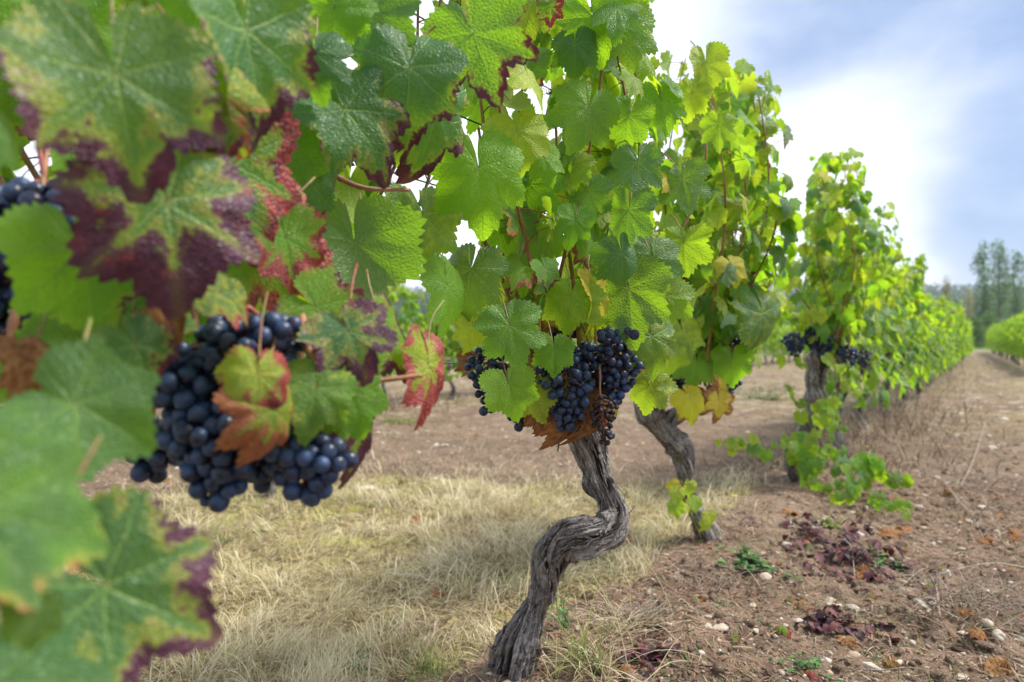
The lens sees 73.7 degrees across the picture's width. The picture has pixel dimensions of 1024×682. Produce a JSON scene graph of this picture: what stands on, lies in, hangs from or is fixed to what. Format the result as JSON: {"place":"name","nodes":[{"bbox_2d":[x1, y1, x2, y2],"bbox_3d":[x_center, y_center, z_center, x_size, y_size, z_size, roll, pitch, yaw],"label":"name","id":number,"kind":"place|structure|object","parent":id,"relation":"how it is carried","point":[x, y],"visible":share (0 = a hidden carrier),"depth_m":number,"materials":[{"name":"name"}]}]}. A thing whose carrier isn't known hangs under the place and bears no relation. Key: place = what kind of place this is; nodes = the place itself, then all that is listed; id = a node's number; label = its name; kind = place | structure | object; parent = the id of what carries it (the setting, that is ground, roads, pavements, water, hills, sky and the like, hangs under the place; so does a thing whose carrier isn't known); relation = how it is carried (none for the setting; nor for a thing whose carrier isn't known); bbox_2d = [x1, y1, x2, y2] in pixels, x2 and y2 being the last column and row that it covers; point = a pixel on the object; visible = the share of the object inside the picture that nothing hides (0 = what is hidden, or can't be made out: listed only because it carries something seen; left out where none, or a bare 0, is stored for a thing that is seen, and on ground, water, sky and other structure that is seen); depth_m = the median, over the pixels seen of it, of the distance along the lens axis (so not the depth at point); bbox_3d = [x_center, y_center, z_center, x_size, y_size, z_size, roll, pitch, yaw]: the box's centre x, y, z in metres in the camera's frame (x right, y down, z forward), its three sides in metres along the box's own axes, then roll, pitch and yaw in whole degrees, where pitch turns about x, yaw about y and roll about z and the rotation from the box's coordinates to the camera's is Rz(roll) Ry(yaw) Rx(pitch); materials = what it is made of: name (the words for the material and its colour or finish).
{"place":"outdoors","nodes":[
{"label":"outdoors","id":0,"kind":"place"},
{"bbox_2d":[0,344,1023,681],"bbox_3d":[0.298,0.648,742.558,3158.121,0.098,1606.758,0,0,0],"label":"ground","id":1,"kind":"structure","parent":0,"point":[542,458],"depth_m":2.37,"materials":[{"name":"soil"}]},
{"bbox_2d":[219,297,266,315],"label":"grapevine","id":2,"kind":"object","parent":1,"relation":"on","point":[259,307],"depth_m":5.58,"materials":[{"name":"green plant"}]},
{"bbox_2d":[199,510,287,557],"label":"grass tuft","id":3,"kind":"object","parent":1,"relation":"on","point":[219,534],"visible":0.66,"depth_m":2.31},
{"bbox_2d":[0,0,539,681],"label":"grapevine","id":4,"kind":"object","parent":1,"relation":"on","point":[176,198],"visible":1,"depth_m":0.48,"materials":[{"name":"green plant"}]},
{"bbox_2d":[264,482,276,497],"bbox_3d":[-1.044,0.605,2.966,0.095,0.207,0.080,0,0,0],"label":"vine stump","id":5,"kind":"object","parent":1,"relation":"on","point":[272,490],"visible":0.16,"depth_m":2.94,"materials":[{"name":"wood"}]},
{"bbox_2d":[301,643,370,681],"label":"weed","id":6,"kind":"object","parent":1,"relation":"on","point":[367,650],"visible":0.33,"depth_m":1.33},
{"bbox_2d":[375,412,442,424],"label":"weed","id":7,"kind":"object","parent":1,"relation":"on","point":[400,421],"visible":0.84,"depth_m":5.60,"materials":[{"name":"green plant"}]},
{"bbox_2d":[381,282,439,399],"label":"grapevine","id":8,"kind":"object","parent":1,"relation":"on","point":[406,314],"visible":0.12,"depth_m":7.22,"materials":[{"name":"green plant"}]},
{"bbox_2d":[62,443,783,681],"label":"dry grass","id":9,"kind":"structure","parent":1,"relation":"on","point":[323,665],"depth_m":1.87,"materials":[{"name":"plant"}]},
{"bbox_2d":[380,633,479,681],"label":"grass tuft","id":10,"kind":"object","parent":1,"relation":"on","point":[428,666],"visible":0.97,"depth_m":1.32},
{"bbox_2d":[396,286,486,399],"bbox_3d":[-0.760,0.066,7.788,0.604,1.336,1.319,0,0,35],"label":"grapevine","id":11,"kind":"object","parent":1,"relation":"on","point":[452,348],"visible":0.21,"depth_m":7.71,"materials":[{"name":"green plant"}]},
{"bbox_2d":[430,588,452,597],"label":"fallen leaf","id":12,"kind":"object","parent":1,"relation":"on","point":[435,595],"visible":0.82,"depth_m":1.75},
{"bbox_2d":[156,357,802,418],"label":"dry undergrowth","id":13,"kind":"object","parent":1,"relation":"on","point":[446,399],"visible":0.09,"depth_m":7.29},
{"bbox_2d":[504,588,584,627],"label":"weed","id":14,"kind":"object","parent":1,"relation":"on","point":[560,612],"visible":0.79,"depth_m":1.50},
{"bbox_2d":[84,418,1023,681],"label":"green grass","id":15,"kind":"structure","parent":1,"relation":"on","point":[590,560],"depth_m":2.20,"materials":[{"name":"plant"}]},
{"bbox_2d":[384,0,737,681],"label":"grapevine","id":16,"kind":"object","parent":1,"relation":"on","point":[623,262],"visible":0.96,"depth_m":1.12,"materials":[{"name":"green plant"}]},
{"bbox_2d":[100,367,1023,681],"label":"dry stalks","id":17,"kind":"object","parent":1,"relation":"on","point":[528,517],"visible":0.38,"depth_m":2.58,"materials":[{"name":"beige plant"}]},
{"bbox_2d":[507,586,655,680],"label":"grass tuft","id":18,"kind":"object","parent":1,"relation":"on","point":[578,655],"visible":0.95,"depth_m":1.33,"materials":[{"name":"plant"}]},
{"bbox_2d":[493,607,711,681],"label":"grass tuft","id":19,"kind":"object","parent":1,"relation":"on","point":[603,663],"visible":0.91,"depth_m":1.29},
{"bbox_2d":[593,575,627,666],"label":"dry stalk","id":20,"kind":"object","parent":1,"relation":"on","point":[617,622],"visible":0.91,"depth_m":1.32,"materials":[{"name":"beige plant"}]},
{"bbox_2d":[213,383,1023,681],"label":"weeds","id":21,"kind":"object","parent":1,"relation":"on","point":[705,586],"visible":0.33,"depth_m":1.64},
{"bbox_2d":[589,600,656,667],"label":"dry stalk","id":22,"kind":"object","parent":1,"relation":"on","point":[623,634],"visible":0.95,"depth_m":1.31,"materials":[{"name":"beige plant"}]},
{"bbox_2d":[560,574,691,650],"bbox_3d":[0.253,0.596,1.521,0.297,0.114,0.332,0,0,0],"label":"grass tuft","id":23,"kind":"object","parent":1,"relation":"on","point":[613,632],"visible":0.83,"depth_m":1.51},
{"bbox_2d":[619,663,635,675],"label":"fallen leaf","id":24,"kind":"object","parent":1,"relation":"on","point":[624,668],"visible":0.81,"depth_m":1.31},
{"bbox_2d":[597,600,695,624],"bbox_3d":[0.298,0.622,1.569,0.228,0.053,0.145,0,0,0],"label":"dry brush","id":25,"kind":"object","parent":1,"relation":"on","point":[650,602],"visible":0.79,"depth_m":1.56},
{"bbox_2d":[615,639,680,675],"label":"withered weed","id":26,"kind":"object","parent":1,"relation":"on","point":[644,658],"visible":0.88,"depth_m":1.35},
{"bbox_2d":[626,539,675,618],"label":"dry stalk","id":27,"kind":"object","parent":1,"relation":"on","point":[656,576],"visible":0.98,"depth_m":1.50,"materials":[{"name":"beige plant"}]},
{"bbox_2d":[633,50,803,540],"bbox_3d":[0.658,-0.093,2.207,0.513,1.636,1.085,0,0,21],"label":"grapevine","id":28,"kind":"object","parent":1,"relation":"on","point":[722,334],"visible":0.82,"depth_m":1.96,"materials":[{"name":"green plant"}]},
{"bbox_2d":[712,623,728,631],"bbox_3d":[0.457,0.632,1.503,0.039,0.019,0.029,0,0,0],"label":"stone","id":29,"kind":"object","parent":1,"relation":"on","point":[720,627],"visible":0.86,"depth_m":1.50,"materials":[{"name":"stone"}]},
{"bbox_2d":[656,558,794,595],"bbox_3d":[0.551,0.627,1.770,0.314,0.065,0.189,0,0,36],"label":"dry brush","id":30,"kind":"object","parent":1,"relation":"on","point":[699,584],"visible":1,"depth_m":1.79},
{"bbox_2d":[724,634,742,643],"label":"fallen leaf","id":31,"kind":"object","parent":1,"relation":"on","point":[735,638],"visible":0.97,"depth_m":1.45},
{"bbox_2d":[460,423,1023,681],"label":"soil clods","id":32,"kind":"object","parent":1,"relation":"on","point":[942,674],"visible":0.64,"depth_m":1.52,"materials":[{"name":"soil"}]},
{"bbox_2d":[714,544,801,578],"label":"weed","id":33,"kind":"object","parent":1,"relation":"on","point":[757,559],"visible":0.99,"depth_m":1.90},
{"bbox_2d":[719,566,798,584],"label":"dry twig","id":34,"kind":"object","parent":1,"relation":"on","point":[751,569],"visible":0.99,"depth_m":1.86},
{"bbox_2d":[735,382,800,399],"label":"weed","id":35,"kind":"object","parent":1,"relation":"on","point":[766,398],"visible":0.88,"depth_m":7.85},
{"bbox_2d":[759,326,780,364],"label":"grapevine","id":36,"kind":"object","parent":1,"relation":"on","point":[772,336],"visible":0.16,"depth_m":19.04,"materials":[{"name":"green plant"}]},
{"bbox_2d":[762,328,784,363],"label":"grapevine","id":37,"kind":"object","parent":1,"relation":"on","point":[777,341],"visible":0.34,"depth_m":19.51,"materials":[{"name":"green plant"}]},
{"bbox_2d":[771,322,791,355],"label":"grapevine","id":38,"kind":"object","parent":1,"relation":"on","point":[788,330],"visible":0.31,"depth_m":20.27,"materials":[{"name":"green plant"}]},
{"bbox_2d":[773,625,791,638],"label":"fallen leaf","id":39,"kind":"object","parent":1,"relation":"on","point":[786,631],"visible":1,"depth_m":1.51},
{"bbox_2d":[794,599,813,611],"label":"fallen leaf","id":40,"kind":"object","parent":1,"relation":"on","point":[800,602],"visible":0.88,"depth_m":1.71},
{"bbox_2d":[802,540,813,549],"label":"fallen leaf","id":41,"kind":"object","parent":1,"relation":"on","point":[808,544],"visible":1,"depth_m":2.13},
{"bbox_2d":[778,651,843,681],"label":"weed","id":42,"kind":"object","parent":1,"relation":"on","point":[801,662],"visible":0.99,"depth_m":1.36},
{"bbox_2d":[802,665,820,681],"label":"fallen leaf","id":43,"kind":"object","parent":1,"relation":"on","point":[812,674],"visible":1,"depth_m":1.33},
{"bbox_2d":[714,147,913,521],"bbox_3d":[1.534,-0.101,3.092,1.124,1.663,0.770,0,0,-44],"label":"grapevine","id":44,"kind":"object","parent":1,"relation":"on","point":[833,315],"visible":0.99,"depth_m":3.03,"materials":[{"name":"green plant"}]},
{"bbox_2d":[349,68,821,269],"bbox_3d":[8.988,-0.365,14.100,0.003,0.019,33.886,0,0,35],"label":"trellis wire","id":45,"kind":"object","parent":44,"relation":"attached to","point":[573,163],"visible":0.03,"depth_m":1.13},
{"bbox_2d":[740,512,921,571],"bbox_3d":[1.001,0.618,2.171,0.423,0.092,0.451,0,0,0],"label":"withered weed","id":46,"kind":"object","parent":1,"relation":"on","point":[840,554],"visible":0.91,"depth_m":2.13,"materials":[{"name":"plant"}]},
{"bbox_2d":[652,354,1010,477],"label":"dry undergrowth","id":47,"kind":"object","parent":1,"relation":"on","point":[883,417],"visible":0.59,"depth_m":4.67,"materials":[{"name":"plant"}]},
{"bbox_2d":[819,517,845,528],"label":"weed","id":48,"kind":"object","parent":1,"relation":"on","point":[833,526],"visible":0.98,"depth_m":2.31,"materials":[{"name":"green plant"}]},
{"bbox_2d":[760,201,908,448],"bbox_3d":[1.941,-0.048,3.996,0.670,1.512,1.335,0,0,35],"label":"grapevine","id":49,"kind":"object","parent":1,"relation":"on","point":[866,316],"visible":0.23,"depth_m":3.81,"materials":[{"name":"green plant"}]},
{"bbox_2d":[794,604,899,642],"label":"withered weed","id":50,"kind":"object","parent":1,"relation":"on","point":[830,625],"visible":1,"depth_m":1.57,"materials":[{"name":"plant"}]},
{"bbox_2d":[835,635,863,647],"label":"fallen leaf","id":51,"kind":"object","parent":1,"relation":"on","point":[851,642],"visible":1,"depth_m":1.49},
{"bbox_2d":[853,565,874,574],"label":"fallen leaf","id":52,"kind":"object","parent":1,"relation":"on","point":[862,568],"visible":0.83,"depth_m":1.94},
{"bbox_2d":[787,544,954,593],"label":"withered weed","id":53,"kind":"object","parent":1,"relation":"on","point":[870,575],"visible":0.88,"depth_m":1.91,"materials":[{"name":"plant"}]},
{"bbox_2d":[861,593,882,601],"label":"fallen leaf","id":54,"kind":"object","parent":1,"relation":"on","point":[870,596],"visible":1,"depth_m":1.72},
{"bbox_2d":[862,662,883,672],"bbox_3d":[0.732,0.664,1.384,0.028,0.022,0.044,0,0,-24],"label":"stone","id":55,"kind":"object","parent":1,"relation":"on","point":[869,665],"visible":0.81,"depth_m":1.38,"materials":[{"name":"stone"}]},
{"bbox_2d":[827,224,922,429],"bbox_3d":[2.609,-0.053,4.962,0.604,1.544,1.319,0,0,35],"label":"grapevine","id":56,"kind":"object","parent":1,"relation":"on","point":[892,299],"visible":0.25,"depth_m":4.81,"materials":[{"name":"green plant"}]},
{"bbox_2d":[861,543,914,568],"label":"weed","id":57,"kind":"object","parent":1,"relation":"on","point":[881,559],"visible":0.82,"depth_m":2.00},
{"bbox_2d":[848,263,930,415],"bbox_3d":[3.212,-0.047,5.875,0.652,1.504,1.278,0,0,34],"label":"grapevine","id":58,"kind":"object","parent":1,"relation":"on","point":[908,304],"visible":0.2,"depth_m":5.77,"materials":[{"name":"green plant"}]},
{"bbox_2d":[878,528,902,537],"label":"fallen leaf","id":59,"kind":"object","parent":1,"relation":"on","point":[894,532],"visible":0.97,"depth_m":2.29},
{"bbox_2d":[881,658,901,670],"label":"fallen leaf","id":60,"kind":"object","parent":1,"relation":"on","point":[892,661],"visible":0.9,"depth_m":1.40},
{"bbox_2d":[862,666,931,670],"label":"dry twig","id":61,"kind":"object","parent":1,"relation":"on","point":[889,669],"visible":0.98,"depth_m":1.35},
{"bbox_2d":[895,523,912,532],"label":"fallen leaf","id":62,"kind":"object","parent":1,"relation":"on","point":[906,528],"visible":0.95,"depth_m":2.38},
{"bbox_2d":[875,253,936,405],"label":"grapevine","id":63,"kind":"object","parent":1,"relation":"on","point":[917,267],"visible":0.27,"depth_m":6.39,"materials":[{"name":"green plant"}]},
{"bbox_2d":[912,598,931,611],"bbox_3d":[0.962,0.622,1.600,0.027,0.025,0.048,0,0,0],"label":"stone","id":64,"kind":"object","parent":1,"relation":"on","point":[922,604],"visible":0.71,"depth_m":1.60,"materials":[{"name":"stone"}]},
{"bbox_2d":[903,295,942,399],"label":"grapevine","id":65,"kind":"object","parent":1,"relation":"on","point":[930,313],"visible":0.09,"depth_m":7.53,"materials":[{"name":"green plant"}]},
{"bbox_2d":[905,292,948,390],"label":"grapevine","id":66,"kind":"object","parent":1,"relation":"on","point":[936,326],"visible":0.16,"depth_m":8.58,"materials":[{"name":"green plant"}]},
{"bbox_2d":[928,560,940,615],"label":"dry twig","id":67,"kind":"object","parent":1,"relation":"on","point":[934,581],"visible":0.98,"depth_m":1.59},
{"bbox_2d":[846,563,1023,645],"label":"dry brush","id":68,"kind":"object","parent":1,"relation":"on","point":[987,596],"visible":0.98,"depth_m":1.60,"materials":[{"name":"plant"}]},
{"bbox_2d":[924,295,952,386],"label":"grapevine","id":69,"kind":"object","parent":1,"relation":"on","point":[942,299],"visible":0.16,"depth_m":9.21,"materials":[{"name":"green plant"}]},
{"bbox_2d":[900,564,980,607],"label":"dry twig","id":70,"kind":"object","parent":1,"relation":"on","point":[936,583],"visible":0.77,"depth_m":1.81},
{"bbox_2d":[932,304,957,368],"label":"grapevine","id":71,"kind":"object","parent":1,"relation":"on","point":[948,327],"visible":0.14,"depth_m":10.30,"materials":[{"name":"green plant"}]},
{"bbox_2d":[939,276,951,300],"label":"yellow tree","id":72,"kind":"object","parent":1,"relation":"on","point":[945,291],"visible":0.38,"depth_m":109.87,"materials":[{"name":"green plant"}]},
{"bbox_2d":[933,297,961,378],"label":"grapevine","id":73,"kind":"object","parent":1,"relation":"on","point":[952,325],"visible":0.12,"depth_m":11.43,"materials":[{"name":"green plant"}]},
{"bbox_2d":[934,299,962,373],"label":"grapevine","id":74,"kind":"object","parent":1,"relation":"on","point":[956,317],"visible":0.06,"depth_m":13.26,"materials":[{"name":"green plant"}]},
{"bbox_2d":[939,321,962,375],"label":"grapevine","id":75,"kind":"object","parent":1,"relation":"on","point":[959,337],"visible":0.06,"depth_m":12.76,"materials":[{"name":"green plant"}]},
{"bbox_2d":[889,454,1023,491],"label":"dry brush","id":76,"kind":"object","parent":1,"relation":"on","point":[981,481],"visible":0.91,"depth_m":3.15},
{"bbox_2d":[946,300,966,368],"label":"grapevine","id":77,"kind":"object","parent":1,"relation":"on","point":[957,307],"visible":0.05,"depth_m":15.26,"materials":[{"name":"green plant"}]},
{"bbox_2d":[947,300,967,370],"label":"grapevine","id":78,"kind":"object","parent":1,"relation":"on","point":[962,316],"visible":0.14,"depth_m":14.02,"materials":[{"name":"green plant"}]},
{"bbox_2d":[955,321,970,365],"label":"grapevine","id":79,"kind":"object","parent":1,"relation":"on","point":[967,350],"visible":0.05,"depth_m":17.87,"materials":[{"name":"green plant"}]},
{"bbox_2d":[907,553,1023,583],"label":"dry twig","id":80,"kind":"object","parent":1,"relation":"on","point":[995,562],"visible":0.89,"depth_m":1.85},
{"bbox_2d":[954,608,978,617],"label":"fallen leaf","id":81,"kind":"object","parent":1,"relation":"on","point":[965,611],"visible":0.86,"depth_m":1.56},
{"bbox_2d":[943,480,991,536],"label":"dry twig","id":82,"kind":"object","parent":1,"relation":"on","point":[964,506],"visible":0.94,"depth_m":2.53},
{"bbox_2d":[963,288,974,323],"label":"yellow tree","id":83,"kind":"object","parent":1,"relation":"on","point":[969,304],"visible":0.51,"depth_m":104.90,"materials":[{"name":"green plant"}]},
{"bbox_2d":[952,422,985,488],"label":"dry twig","id":84,"kind":"object","parent":1,"relation":"on","point":[972,460],"visible":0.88,"depth_m":3.52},
{"bbox_2d":[965,625,987,640],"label":"fallen leaf","id":85,"kind":"object","parent":1,"relation":"on","point":[978,634],"visible":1,"depth_m":1.46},
{"bbox_2d":[966,315,988,347],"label":"bush","id":86,"kind":"object","parent":1,"relation":"on","point":[978,332],"visible":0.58,"depth_m":61.73,"materials":[{"name":"green plant"}]},
{"bbox_2d":[956,486,1005,526],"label":"dry twig","id":87,"kind":"object","parent":1,"relation":"on","point":[983,499],"visible":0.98,"depth_m":2.67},
{"bbox_2d":[969,239,998,345],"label":"poplar tree","id":88,"kind":"object","parent":1,"relation":"on","point":[987,295],"visible":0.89,"depth_m":84.71,"materials":[{"name":"green plant"}]},
{"bbox_2d":[976,537,994,544],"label":"fallen leaf","id":89,"kind":"object","parent":1,"relation":"on","point":[987,540],"visible":1,"depth_m":2.26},
{"bbox_2d":[977,309,998,347],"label":"bush","id":90,"kind":"object","parent":1,"relation":"on","point":[989,319],"visible":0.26,"depth_m":65.73,"materials":[{"name":"green plant"}]},
{"bbox_2d":[984,657,1011,676],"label":"fallen leaf","id":91,"kind":"object","parent":1,"relation":"on","point":[992,671],"visible":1,"depth_m":1.37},
{"bbox_2d":[993,325,1002,357],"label":"grapevine","id":92,"kind":"object","parent":1,"relation":"on","point":[995,331],"visible":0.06,"depth_m":27.05,"materials":[{"name":"green plant"}]},
{"bbox_2d":[992,629,1005,640],"bbox_3d":[1.054,0.637,1.480,0.025,0.023,0.042,0,0,23],"label":"stone","id":93,"kind":"object","parent":1,"relation":"on","point":[998,635],"visible":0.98,"depth_m":1.47,"materials":[{"name":"stone"}]},
{"bbox_2d":[985,238,1014,321],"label":"poplar tree","id":94,"kind":"object","parent":1,"relation":"on","point":[1005,288],"visible":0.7,"depth_m":86.68,"materials":[{"name":"green plant"}]},
{"bbox_2d":[993,655,1011,670],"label":"fallen leaf","id":95,"kind":"object","parent":1,"relation":"on","point":[1004,662],"visible":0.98,"depth_m":1.38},
{"bbox_2d":[999,319,1012,359],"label":"grapevine","id":96,"kind":"object","parent":1,"relation":"on","point":[1002,337],"visible":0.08,"depth_m":23.13,"materials":[{"name":"green plant"}]},
{"bbox_2d":[1001,321,1013,361],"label":"grapevine","id":97,"kind":"object","parent":1,"relation":"on","point":[1003,341],"visible":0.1,"depth_m":22.21,"materials":[{"name":"green plant"}]},
{"bbox_2d":[1002,313,1018,362],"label":"grapevine","id":98,"kind":"object","parent":1,"relation":"on","point":[1006,323],"visible":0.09,"depth_m":20.85,"materials":[{"name":"green plant"}]},
{"bbox_2d":[1001,249,1023,317],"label":"poplar tree","id":99,"kind":"object","parent":1,"relation":"on","point":[1016,309],"visible":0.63,"depth_m":89.76,"materials":[{"name":"green plant"}]},
{"bbox_2d":[1004,534,1021,542],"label":"fallen leaf","id":100,"kind":"object","parent":1,"relation":"on","point":[1013,538],"visible":0.99,"depth_m":2.26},
{"bbox_2d":[1006,319,1022,364],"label":"grapevine","id":101,"kind":"object","parent":1,"relation":"on","point":[1009,335],"visible":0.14,"depth_m":19.14,"materials":[{"name":"green plant"}]},
{"bbox_2d":[1010,314,1023,365],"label":"grapevine","id":102,"kind":"object","parent":1,"relation":"on","point":[1015,336],"visible":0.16,"depth_m":18.16,"materials":[{"name":"green plant"}]},
{"bbox_2d":[1011,309,1023,357],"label":"grapevine","id":103,"kind":"object","parent":1,"relation":"on","point":[1015,329],"visible":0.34,"depth_m":16.77,"materials":[{"name":"green plant"}]},
{"bbox_2d":[1017,318,1023,361],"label":"grapevine","id":104,"kind":"object","parent":1,"relation":"on","point":[1020,330],"visible":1,"depth_m":15.21,"materials":[{"name":"green plant"}]},
{"bbox_2d":[13,0,1023,291],"label":"sky","id":105,"kind":"structure","parent":0,"point":[930,93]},
{"bbox_2d":[81,367,1023,681],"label":"gravel","id":106,"kind":"structure","parent":0,"point":[987,623],"depth_m":1.90,"materials":[{"name":"stone"}]},
{"bbox_2d":[443,351,808,363],"bbox_3d":[8.903,0.055,14.100,0.003,0.037,33.886,0,0,35],"label":"trellis wire","id":107,"kind":"object","parent":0,"point":[584,358],"visible":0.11,"depth_m":1.25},
{"bbox_2d":[408,293,1001,330],"bbox_3d":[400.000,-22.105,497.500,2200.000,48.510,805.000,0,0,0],"label":"hills","id":108,"kind":"structure","parent":0,"point":[531,296],"depth_m":255.76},
{"bbox_2d":[392,282,1023,324],"bbox_3d":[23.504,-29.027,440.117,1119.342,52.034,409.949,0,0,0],"label":"forest","id":109,"kind":"object","parent":108,"relation":"on","point":[957,295],"visible":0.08,"depth_m":399.53,"materials":[{"name":"green plant"}]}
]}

